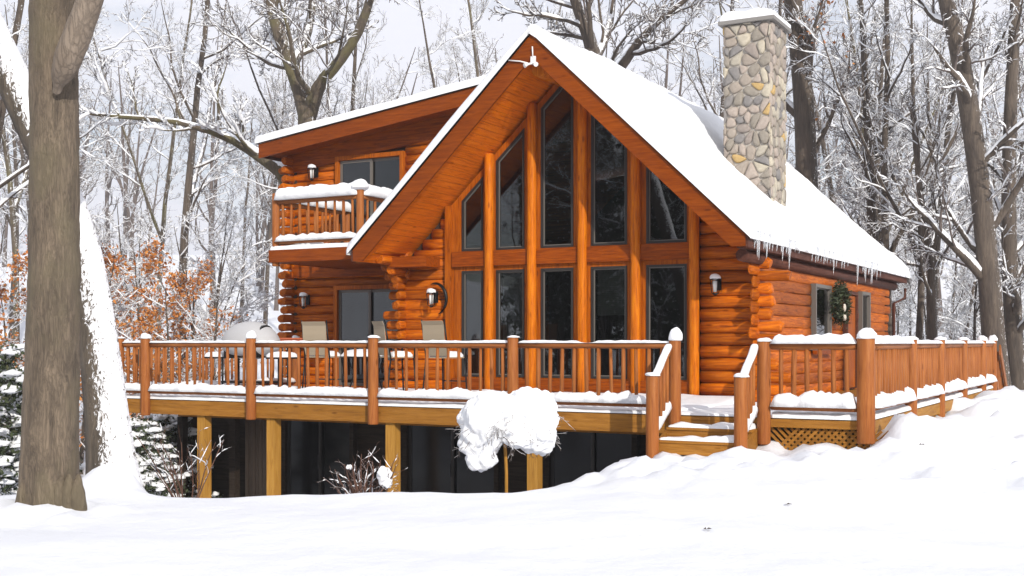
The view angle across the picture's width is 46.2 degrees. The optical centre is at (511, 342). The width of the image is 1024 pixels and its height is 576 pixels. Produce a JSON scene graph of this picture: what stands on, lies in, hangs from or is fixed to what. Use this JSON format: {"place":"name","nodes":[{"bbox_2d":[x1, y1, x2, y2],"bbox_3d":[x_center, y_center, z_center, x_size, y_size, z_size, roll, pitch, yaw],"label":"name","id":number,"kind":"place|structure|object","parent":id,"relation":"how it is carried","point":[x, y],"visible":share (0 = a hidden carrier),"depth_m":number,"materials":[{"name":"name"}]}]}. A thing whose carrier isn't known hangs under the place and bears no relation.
{"place":"outdoors","nodes":[
{"label":"outdoors","id":0,"kind":"place"},
{"bbox_2d":[0,250,1023,575],"bbox_3d":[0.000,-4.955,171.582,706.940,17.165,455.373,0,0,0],"label":"ground","id":1,"kind":"structure","parent":0,"point":[900,500],"depth_m":10.84,"materials":[{"name":"snow"}]},
{"bbox_2d":[0,278,22,364],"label":"leafy tree","id":2,"kind":"object","parent":1,"relation":"on","point":[2,317],"visible":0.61,"depth_m":35.82,"materials":[{"name":"orange plant"}]},
{"bbox_2d":[0,339,24,494],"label":"evergreen bush","id":3,"kind":"object","parent":1,"relation":"on","point":[11,393],"visible":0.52,"depth_m":15.79,"materials":[{"name":"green plant"}]},
{"bbox_2d":[0,248,25,367],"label":"young tree","id":4,"kind":"object","parent":1,"relation":"on","point":[8,304],"visible":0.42,"depth_m":47.08,"materials":[{"name":"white plant"}]},
{"bbox_2d":[0,0,28,343],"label":"bare tree","id":5,"kind":"object","parent":1,"relation":"on","point":[14,133],"visible":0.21,"depth_m":67.81,"materials":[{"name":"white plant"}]},
{"bbox_2d":[0,5,28,234],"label":"bare tree","id":6,"kind":"object","parent":1,"relation":"on","point":[23,161],"visible":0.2,"depth_m":59.72,"materials":[{"name":"white plant"}]},
{"bbox_2d":[0,7,110,366],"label":"bare tree","id":7,"kind":"object","parent":1,"relation":"on","point":[7,167],"visible":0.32,"depth_m":51.48,"materials":[{"name":"grey plant"}]},
{"bbox_2d":[15,0,103,510],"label":"tree","id":8,"kind":"object","parent":1,"relation":"on","point":[61,32],"visible":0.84,"depth_m":11.48,"materials":[{"name":"grey plant"}]},
{"bbox_2d":[4,234,125,365],"bbox_3d":[-14.720,-0.010,37.597,4.066,6.905,3.759,0,0,17],"label":"leafy tree","id":9,"kind":"object","parent":1,"relation":"on","point":[21,267],"visible":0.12,"depth_m":37.41,"materials":[{"name":"orange plant"}]},
{"bbox_2d":[6,50,130,293],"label":"bare tree","id":10,"kind":"object","parent":1,"relation":"on","point":[92,164],"visible":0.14,"depth_m":61.64,"materials":[{"name":"white plant"}]},
{"bbox_2d":[0,12,144,488],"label":"leaning tree","id":11,"kind":"object","parent":1,"relation":"on","point":[109,440],"visible":0.58,"depth_m":13.43,"materials":[{"name":"white plant"}]},
{"bbox_2d":[0,0,175,224],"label":"bare tree","id":12,"kind":"object","parent":1,"relation":"on","point":[16,32],"visible":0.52,"depth_m":27.17,"materials":[{"name":"white plant"}]},
{"bbox_2d":[23,211,152,474],"bbox_3d":[-10.842,0.121,30.676,3.527,7.067,3.321,0,0,12],"label":"young tree","id":13,"kind":"object","parent":1,"relation":"on","point":[105,243],"visible":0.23,"depth_m":30.40,"materials":[{"name":"white plant"}]},
{"bbox_2d":[79,241,138,449],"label":"leafy tree","id":14,"kind":"object","parent":1,"relation":"on","point":[117,267],"visible":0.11,"depth_m":30.25,"materials":[{"name":"orange plant"}]},
{"bbox_2d":[92,171,156,340],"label":"young tree","id":15,"kind":"object","parent":1,"relation":"on","point":[124,239],"visible":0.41,"depth_m":47.66,"materials":[{"name":"white plant"}]},
{"bbox_2d":[117,191,153,323],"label":"young tree","id":16,"kind":"object","parent":1,"relation":"on","point":[138,237],"visible":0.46,"depth_m":56.99,"materials":[{"name":"white plant"}]},
{"bbox_2d":[105,235,189,413],"bbox_3d":[-10.960,0.137,36.702,3.711,6.818,4.015,0,0,27],"label":"leafy tree","id":17,"kind":"object","parent":1,"relation":"on","point":[153,254],"visible":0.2,"depth_m":36.44,"materials":[{"name":"orange plant"}]},
{"bbox_2d":[115,305,181,419],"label":"leafy tree","id":18,"kind":"object","parent":1,"relation":"on","point":[139,331],"visible":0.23,"depth_m":27.43,"materials":[{"name":"orange plant"}]},
{"bbox_2d":[117,210,179,306],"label":"young tree","id":19,"kind":"object","parent":1,"relation":"on","point":[168,250],"visible":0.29,"depth_m":73.14,"materials":[{"name":"white plant"}]},
{"bbox_2d":[80,0,221,379],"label":"bare tree","id":20,"kind":"object","parent":1,"relation":"on","point":[167,179],"visible":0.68,"depth_m":50.74,"materials":[{"name":"white plant"}]},
{"bbox_2d":[130,414,195,497],"bbox_3d":[-6.706,2.216,21.643,1.831,1.964,1.611,0,0,31],"label":"evergreen bush","id":21,"kind":"object","parent":1,"relation":"on","point":[145,431],"visible":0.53,"depth_m":21.32,"materials":[{"name":"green plant"}]},
{"bbox_2d":[118,271,218,417],"bbox_3d":[-9.209,0.799,33.571,3.045,5.594,3.294,0,0,41],"label":"leafy tree","id":22,"kind":"object","parent":1,"relation":"on","point":[174,297],"visible":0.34,"depth_m":33.45,"materials":[{"name":"orange plant"}]},
{"bbox_2d":[115,203,240,379],"bbox_3d":[-10.589,-0.571,39.682,3.727,7.932,3.959,0,0,38],"label":"young tree","id":23,"kind":"object","parent":1,"relation":"on","point":[163,252],"visible":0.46,"depth_m":39.41,"materials":[{"name":"grey plant"}]},
{"bbox_2d":[133,424,230,497],"bbox_3d":[-4.564,1.756,16.357,1.490,1.333,0.996,0,0,-17],"label":"bare shrub","id":24,"kind":"object","parent":1,"relation":"on","point":[176,476],"visible":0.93,"depth_m":16.43,"materials":[{"name":"red plant"}]},
{"bbox_2d":[144,414,223,497],"bbox_3d":[-6.815,2.392,23.462,2.112,2.343,2.237,0,0,-41],"label":"evergreen bush","id":25,"kind":"object","parent":1,"relation":"on","point":[169,421],"visible":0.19,"depth_m":23.43,"materials":[{"name":"green plant"}]},
{"bbox_2d":[79,42,289,226],"bbox_3d":[-7.481,-2.157,27.226,5.616,9.160,2.610,0,0,0],"label":"bent tree","id":26,"kind":"object","parent":1,"relation":"on","point":[237,138],"visible":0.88,"depth_m":27.24,"materials":[{"name":"white plant"}]},
{"bbox_2d":[92,0,306,380],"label":"bare tree","id":27,"kind":"object","parent":1,"relation":"on","point":[190,189],"visible":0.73,"depth_m":41.88,"materials":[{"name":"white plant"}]},
{"bbox_2d":[146,255,260,382],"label":"leafy tree","id":28,"kind":"object","parent":1,"relation":"on","point":[199,282],"visible":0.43,"depth_m":38.02,"materials":[{"name":"red plant"}]},
{"bbox_2d":[161,196,272,374],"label":"young tree","id":29,"kind":"object","parent":1,"relation":"on","point":[240,234],"visible":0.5,"depth_m":45.63,"materials":[{"name":"grey plant"}]},
{"bbox_2d":[190,177,253,361],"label":"young tree","id":30,"kind":"object","parent":1,"relation":"on","point":[220,240],"visible":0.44,"depth_m":48.53,"materials":[{"name":"white plant"}]},
{"bbox_2d":[168,235,278,382],"bbox_3d":[-8.043,0.305,32.478,3.077,6.549,3.268,0,0,-1],"label":"young tree","id":31,"kind":"object","parent":1,"relation":"on","point":[245,308],"visible":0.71,"depth_m":32.93,"materials":[{"name":"white plant"}]},
{"bbox_2d":[194,99,281,362],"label":"bare tree","id":32,"kind":"object","parent":1,"relation":"on","point":[246,204],"visible":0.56,"depth_m":64.99,"materials":[{"name":"white plant"}]},
{"bbox_2d":[228,46,295,324],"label":"bare tree","id":33,"kind":"object","parent":1,"relation":"on","point":[265,314],"visible":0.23,"depth_m":68.29,"materials":[{"name":"white plant"}]},
{"bbox_2d":[154,0,404,201],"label":"bare tree","id":34,"kind":"object","parent":1,"relation":"on","point":[354,75],"visible":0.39,"depth_m":40.18,"materials":[{"name":"white plant"}]},
{"bbox_2d":[261,1,315,132],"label":"bare tree","id":35,"kind":"object","parent":1,"relation":"on","point":[277,110],"visible":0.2,"depth_m":63.28,"materials":[{"name":"white plant"}]},
{"bbox_2d":[186,0,399,124],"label":"forked tree","id":36,"kind":"object","parent":1,"relation":"on","point":[307,98],"visible":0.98,"depth_m":36.74,"materials":[{"name":"white plant"}]},
{"bbox_2d":[317,441,407,493],"bbox_3d":[-1.782,1.700,14.542,1.052,0.946,1.053,0,0,0],"label":"bare shrub","id":37,"kind":"object","parent":1,"relation":"on","point":[384,475],"visible":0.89,"depth_m":14.44,"materials":[{"name":"red plant"}]},
{"bbox_2d":[293,0,471,119],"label":"bare tree","id":38,"kind":"object","parent":1,"relation":"on","point":[396,80],"visible":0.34,"depth_m":66.48,"materials":[{"name":"white plant"}]},
{"bbox_2d":[402,0,482,87],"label":"bare tree","id":39,"kind":"object","parent":1,"relation":"on","point":[431,71],"visible":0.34,"depth_m":46.47,"materials":[{"name":"white plant"}]},
{"bbox_2d":[437,32,480,81],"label":"bare tree","id":40,"kind":"object","parent":1,"relation":"on","point":[447,53],"visible":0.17,"depth_m":71.94,"materials":[{"name":"white plant"}]},
{"bbox_2d":[452,386,569,492],"bbox_3d":[-0.010,1.235,13.930,1.481,1.458,1.363,0,0,0],"label":"snowy weeping shrub","id":41,"kind":"object","parent":1,"relation":"on","point":[526,419],"visible":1,"depth_m":13.59,"materials":[{"name":"snow"}]},
{"bbox_2d":[0,0,1023,331],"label":"distant wood","id":42,"kind":"object","parent":1,"relation":"on","point":[136,190],"visible":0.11,"depth_m":98.64,"materials":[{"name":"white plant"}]},
{"bbox_2d":[450,0,578,79],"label":"bare tree","id":43,"kind":"object","parent":1,"relation":"on","point":[470,7],"visible":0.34,"depth_m":61.26,"materials":[{"name":"white plant"}]},
{"bbox_2d":[170,8,910,497],"bbox_3d":[1.640,-1.425,27.163,12.346,10.051,13.400,0,0,29],"label":"log cabin","id":44,"kind":"object","parent":1,"relation":"on","point":[564,190],"visible":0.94,"depth_m":22.59,"materials":[{"name":"orange-stained log wood"},{"name":"snow"},{"name":"glass"}]},
{"bbox_2d":[282,420,356,494],"bbox_3d":[-3.663,2.325,22.896,1.700,1.950,0.200,0,0,29],"label":"sliding door","id":45,"kind":"structure","parent":44,"relation":"in","point":[309,448],"depth_m":22.92,"materials":[{"name":"glass"}]},
{"bbox_2d":[333,284,402,387],"bbox_3d":[-3.031,-0.120,25.546,1.760,2.200,0.200,0,0,29],"label":"sliding door","id":46,"kind":"structure","parent":44,"relation":"in","point":[355,307],"depth_m":25.66,"materials":[{"name":"grey"}]},
{"bbox_2d":[335,151,406,242],"bbox_3d":[-2.996,-2.930,25.528,1.760,2.140,0.200,0,0,29],"label":"sliding door","id":47,"kind":"structure","parent":44,"relation":"in","point":[384,169],"depth_m":25.50,"materials":[{"name":"grey"}]},
{"bbox_2d":[426,282,447,313],"bbox_3d":[-1.417,-0.833,22.631,0.386,0.611,0.263,0,0,29],"label":"wall lantern","id":48,"kind":"object","parent":44,"relation":"attached to","point":[433,297],"depth_m":22.62,"materials":[{"name":"black metal"}]},
{"bbox_2d":[402,425,501,492],"bbox_3d":[-1.071,2.325,21.489,2.000,1.950,0.200,0,0,29],"label":"sliding door","id":49,"kind":"structure","parent":44,"relation":"in","point":[428,455],"depth_m":21.60,"materials":[{"name":"glass"}]},
{"bbox_2d":[462,270,482,376],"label":"window","id":50,"kind":"structure","parent":44,"relation":"in","point":[464,273],"depth_m":22.54,"materials":[{"name":"brown metal"}]},
{"bbox_2d":[462,177,482,250],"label":"window","id":51,"kind":"structure","parent":44,"relation":"in","point":[480,183],"depth_m":22.51,"materials":[{"name":"brown metal"}]},
{"bbox_2d":[496,269,523,376],"bbox_3d":[0.006,-0.350,22.141,0.590,1.980,0.185,0,0,29],"label":"window","id":52,"kind":"structure","parent":44,"relation":"in","point":[509,324],"depth_m":22.20,"materials":[{"name":"brown metal"}]},
{"bbox_2d":[496,128,523,249],"bbox_3d":[-0.011,-2.815,22.110,0.590,2.210,0.115,0,0,29],"label":"window","id":53,"kind":"structure","parent":44,"relation":"in","point":[521,135],"depth_m":22.17,"materials":[{"name":"brown metal"}]},
{"bbox_2d":[541,267,572,377],"bbox_3d":[0.833,-0.350,21.652,0.650,1.980,0.115,0,0,29],"label":"window","id":54,"kind":"structure","parent":44,"relation":"in","point":[543,270],"depth_m":21.74,"materials":[{"name":"brown metal"}]},
{"bbox_2d":[541,86,572,247],"bbox_3d":[0.833,-3.200,21.652,0.650,2.980,0.115,0,0,29],"label":"window","id":55,"kind":"structure","parent":44,"relation":"in","point":[543,109],"depth_m":21.74,"materials":[{"name":"brown metal"}]},
{"bbox_2d":[544,431,639,487],"bbox_3d":[1.345,2.325,20.176,1.700,1.950,0.200,0,0,29],"label":"sliding door","id":56,"kind":"structure","parent":44,"relation":"in","point":[581,453],"depth_m":20.23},
{"bbox_2d":[591,266,626,378],"bbox_3d":[1.746,-0.350,21.195,0.690,1.980,0.185,0,0,29],"label":"window","id":57,"kind":"structure","parent":44,"relation":"in","point":[619,279],"depth_m":21.27,"materials":[{"name":"brown metal"}]},
{"bbox_2d":[591,115,626,245],"bbox_3d":[1.729,-2.948,21.165,0.690,2.476,0.115,0,0,29],"label":"window","id":58,"kind":"structure","parent":44,"relation":"in","point":[593,121],"depth_m":21.27,"materials":[{"name":"brown metal"}]},
{"bbox_2d":[646,264,686,379],"bbox_3d":[2.673,-0.350,20.652,0.740,1.980,0.115,0,0,29],"label":"window","id":59,"kind":"structure","parent":44,"relation":"in","point":[648,267],"depth_m":20.63,"materials":[{"name":"brown metal"}]},
{"bbox_2d":[646,167,686,243],"bbox_3d":[2.673,-2.450,20.652,0.740,1.479,0.115,0,0,29],"label":"window","id":60,"kind":"structure","parent":44,"relation":"in","point":[648,172],"depth_m":20.76,"materials":[{"name":"brown metal"}]},
{"bbox_2d":[710,274,721,294],"bbox_3d":[3.398,-0.961,19.969,0.189,0.361,0.263,0,0,29],"label":"wall lantern","id":61,"kind":"object","parent":44,"relation":"attached to","point":[717,283],"depth_m":19.91,"materials":[{"name":"black metal"}]},
{"bbox_2d":[810,283,831,334],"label":"window","id":62,"kind":"structure","parent":44,"relation":"in","point":[821,319],"depth_m":23.36,"materials":[{"name":"grey"}]},
{"bbox_2d":[829,279,854,328],"bbox_3d":[6.667,-0.772,24.209,0.329,1.054,1.540,0,0,29],"label":"wreath","id":63,"kind":"object","parent":44,"relation":"attached to","point":[841,303],"visible":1,"depth_m":23.97,"materials":[{"name":"green plant"}]},
{"bbox_2d":[842,291,857,388],"bbox_3d":[7.187,-0.050,25.515,0.170,2.060,1.000,0,0,29],"label":"door","id":64,"kind":"structure","parent":44,"relation":"in","point":[852,328],"depth_m":25.73,"materials":[{"name":"brown"}]},
{"bbox_2d":[858,291,870,331],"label":"window","id":65,"kind":"structure","parent":44,"relation":"in","point":[864,298],"depth_m":26.78,"materials":[{"name":"grey"}]},
{"bbox_2d":[127,385,992,497],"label":"wooden deck","id":66,"kind":"structure","parent":1,"relation":"on","point":[704,426],"depth_m":18.91,"materials":[{"name":"wood"}]},
{"bbox_2d":[129,335,299,385],"bbox_3d":[-5.879,0.431,24.059,0.223,1.177,5.027,0,0,29],"label":"deck railing","id":67,"kind":"object","parent":66,"relation":"on","point":[294,381],"visible":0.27,"depth_m":23.73,"materials":[{"name":"brown"}]},
{"bbox_2d":[204,321,296,386],"bbox_3d":[-4.837,0.296,22.203,1.840,1.368,0.882,0,0,29],"label":"barbecue grill","id":68,"kind":"object","parent":66,"relation":"on","point":[239,331],"visible":0.57,"depth_m":21.92,"materials":[{"name":"white metal"}]},
{"bbox_2d":[280,338,305,387],"bbox_3d":[-4.343,0.455,23.898,0.590,1.090,0.290,0,0,29],"label":"side table","id":69,"kind":"object","parent":66,"relation":"on","point":[290,339],"visible":0.26,"depth_m":23.84,"materials":[{"name":"brown wood"}]},
{"bbox_2d":[301,320,343,387],"bbox_3d":[-3.415,0.290,21.562,0.591,1.364,0.655,0,0,21],"label":"patio chair","id":70,"kind":"object","parent":66,"relation":"on","point":[314,331],"visible":0.64,"depth_m":21.34,"materials":[{"name":"beige fabric"}]},
{"bbox_2d":[340,349,383,388],"bbox_3d":[-2.651,0.561,21.813,0.947,0.886,0.939,0,0,29],"label":"patio table","id":71,"kind":"object","parent":66,"relation":"on","point":[350,353],"visible":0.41,"depth_m":21.58,"materials":[{"name":"black metal"}]},
{"bbox_2d":[371,320,414,389],"bbox_3d":[-2.084,0.290,21.129,0.655,1.364,0.591,0,0,-29],"label":"patio chair","id":72,"kind":"object","parent":66,"relation":"on","point":[380,328],"visible":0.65,"depth_m":21.00,"materials":[{"name":"fabric"}]},
{"bbox_2d":[118,327,682,424],"bbox_3d":[-2.409,0.543,19.199,10.856,1.514,0.297,0,0,29],"label":"deck railing","id":73,"kind":"object","parent":66,"relation":"on","point":[371,394],"visible":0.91,"depth_m":18.95,"materials":[{"name":"brown"}]},
{"bbox_2d":[421,319,466,389],"bbox_3d":[-1.178,0.290,20.631,0.591,1.364,0.655,0,0,37],"label":"patio chair","id":74,"kind":"object","parent":66,"relation":"on","point":[433,330],"visible":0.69,"depth_m":20.47,"materials":[{"name":"fabric"}]},
{"bbox_2d":[645,344,671,457],"bbox_3d":[2.021,0.884,16.309,0.208,1.732,0.761,0,0,29],"label":"stair railing","id":75,"kind":"object","parent":66,"relation":"on","point":[658,406],"visible":0.98,"depth_m":16.04,"materials":[{"name":"brown"}]},
{"bbox_2d":[734,344,758,448],"bbox_3d":[3.097,0.884,15.726,0.209,1.732,0.758,0,0,29],"label":"stair railing","id":76,"kind":"object","parent":66,"relation":"on","point":[745,410],"visible":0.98,"depth_m":15.45,"materials":[{"name":"brown"}]},
{"bbox_2d":[757,333,856,444],"bbox_3d":[3.875,0.617,15.793,1.309,1.486,0.321,0,0,29],"label":"deck railing","id":77,"kind":"object","parent":66,"relation":"on","point":[833,400],"visible":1,"depth_m":15.76,"materials":[{"name":"brown"}]},
{"bbox_2d":[856,328,997,443],"bbox_3d":[7.576,0.630,20.963,0.343,1.639,12.937,0,0,29],"label":"deck railing","id":78,"kind":"object","parent":66,"relation":"on","point":[897,370],"visible":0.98,"depth_m":17.89,"materials":[{"name":"brown"}]},
{"bbox_2d":[488,0,739,71],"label":"spreading tree","id":79,"kind":"object","parent":1,"relation":"on","point":[583,22],"visible":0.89,"depth_m":37.98,"materials":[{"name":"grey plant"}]},
{"bbox_2d":[639,0,832,117],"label":"bare tree","id":80,"kind":"object","parent":1,"relation":"on","point":[691,60],"visible":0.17,"depth_m":50.96,"materials":[{"name":"white plant"}]},
{"bbox_2d":[676,0,824,162],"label":"bare tree","id":81,"kind":"object","parent":1,"relation":"on","point":[717,88],"visible":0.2,"depth_m":50.92,"materials":[{"name":"grey plant"}]},
{"bbox_2d":[704,0,937,192],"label":"bare tree","id":82,"kind":"object","parent":1,"relation":"on","point":[824,160],"visible":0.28,"depth_m":43.39,"materials":[{"name":"white plant"}]},
{"bbox_2d":[719,1,934,309],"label":"bare tree","id":83,"kind":"object","parent":1,"relation":"on","point":[823,147],"visible":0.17,"depth_m":47.15,"materials":[{"name":"grey plant"}]},
{"bbox_2d":[775,0,880,188],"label":"tall tree","id":84,"kind":"object","parent":1,"relation":"on","point":[800,110],"visible":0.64,"depth_m":36.73,"materials":[{"name":"brown plant"}]},
{"bbox_2d":[787,0,938,220],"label":"bare tree","id":85,"kind":"object","parent":1,"relation":"on","point":[832,122],"visible":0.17,"depth_m":52.48,"materials":[{"name":"grey plant"}]},
{"bbox_2d":[795,0,954,243],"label":"slim tree","id":86,"kind":"object","parent":1,"relation":"on","point":[873,216],"visible":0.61,"depth_m":35.87,"materials":[{"name":"grey plant"}]},
{"bbox_2d":[825,36,935,292],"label":"bare tree","id":87,"kind":"object","parent":1,"relation":"on","point":[888,138],"visible":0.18,"depth_m":74.86,"materials":[{"name":"grey plant"}]},
{"bbox_2d":[785,0,987,339],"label":"bare tree","id":88,"kind":"object","parent":1,"relation":"on","point":[892,203],"visible":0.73,"depth_m":33.95,"materials":[{"name":"grey plant"}]},
{"bbox_2d":[818,0,979,231],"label":"bare tree","id":89,"kind":"object","parent":1,"relation":"on","point":[861,109],"visible":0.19,"depth_m":43.14,"materials":[{"name":"grey plant"}]},
{"bbox_2d":[812,3,991,329],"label":"bare tree","id":90,"kind":"object","parent":1,"relation":"on","point":[910,144],"visible":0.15,"depth_m":49.93,"materials":[{"name":"grey plant"}]},
{"bbox_2d":[889,237,924,336],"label":"young tree","id":91,"kind":"object","parent":1,"relation":"on","point":[897,326],"visible":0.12,"depth_m":53.84,"materials":[{"name":"grey plant"}]},
{"bbox_2d":[861,90,969,339],"bbox_3d":[11.083,-2.445,32.976,2.061,8.944,2.667,0,0,-42],"label":"slim tree","id":92,"kind":"object","parent":1,"relation":"on","point":[928,279],"visible":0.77,"depth_m":32.88,"materials":[{"name":"grey plant"}]},
{"bbox_2d":[821,0,1015,335],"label":"bare tree","id":93,"kind":"object","parent":1,"relation":"on","point":[883,141],"visible":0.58,"depth_m":34.75,"materials":[{"name":"grey plant"}]},
{"bbox_2d":[836,5,1000,250],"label":"bare tree","id":94,"kind":"object","parent":1,"relation":"on","point":[923,129],"visible":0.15,"depth_m":55.84,"materials":[{"name":"grey plant"}]},
{"bbox_2d":[892,244,966,339],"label":"young tree","id":95,"kind":"object","parent":1,"relation":"on","point":[912,302],"visible":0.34,"depth_m":44.87,"materials":[{"name":"grey plant"}]},
{"bbox_2d":[857,0,1023,339],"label":"bare tree","id":96,"kind":"object","parent":1,"relation":"on","point":[946,141],"visible":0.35,"depth_m":37.72,"materials":[{"name":"grey plant"}]},
{"bbox_2d":[876,0,1023,385],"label":"tall tree","id":97,"kind":"object","parent":1,"relation":"on","point":[983,267],"visible":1,"depth_m":30.80,"materials":[{"name":"grey plant"}]},
{"bbox_2d":[941,177,978,339],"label":"young tree","id":98,"kind":"object","parent":1,"relation":"on","point":[954,289],"visible":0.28,"depth_m":46.60,"materials":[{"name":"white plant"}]},
{"bbox_2d":[937,142,1000,339],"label":"young tree","id":99,"kind":"object","parent":1,"relation":"on","point":[970,287],"visible":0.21,"depth_m":43.64,"materials":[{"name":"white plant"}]},
{"bbox_2d":[924,192,1023,339],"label":"young tree","id":100,"kind":"object","parent":1,"relation":"on","point":[975,311],"visible":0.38,"depth_m":35.26,"materials":[{"name":"grey plant"}]},
{"bbox_2d":[934,0,1023,231],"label":"bare tree","id":101,"kind":"object","parent":1,"relation":"on","point":[996,110],"visible":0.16,"depth_m":64.43,"materials":[{"name":"grey plant"}]},
{"bbox_2d":[937,202,1023,340],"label":"young tree","id":102,"kind":"object","parent":1,"relation":"on","point":[971,316],"visible":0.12,"depth_m":40.16,"materials":[{"name":"grey plant"}]},
{"bbox_2d":[946,0,1023,389],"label":"tall tree","id":103,"kind":"object","parent":1,"relation":"on","point":[1011,273],"visible":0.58,"depth_m":33.84,"materials":[{"name":"grey plant"}]},
{"bbox_2d":[949,111,1023,335],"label":"young tree","id":104,"kind":"object","parent":1,"relation":"on","point":[999,127],"visible":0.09,"depth_m":43.53,"materials":[{"name":"grey plant"}]},
{"bbox_2d":[953,160,1023,290],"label":"young tree","id":105,"kind":"object","parent":1,"relation":"on","point":[997,235],"visible":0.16,"depth_m":35.04,"materials":[{"name":"grey plant"}]},
{"bbox_2d":[954,78,1023,334],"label":"young tree","id":106,"kind":"object","parent":1,"relation":"on","point":[1019,105],"visible":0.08,"depth_m":40.52,"materials":[{"name":"grey plant"}]},
{"bbox_2d":[997,345,1007,389],"bbox_3d":[11.303,1.325,27.622,0.171,2.550,2.334,0,0,29],"label":"stair railing","id":107,"kind":"object","parent":1,"relation":"on","point":[1001,376],"visible":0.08,"depth_m":26.97,"materials":[{"name":"brown"}]},
{"bbox_2d":[0,0,1023,255],"label":"sky","id":108,"kind":"structure","parent":0,"point":[403,31],"materials":[{"name":"white"}]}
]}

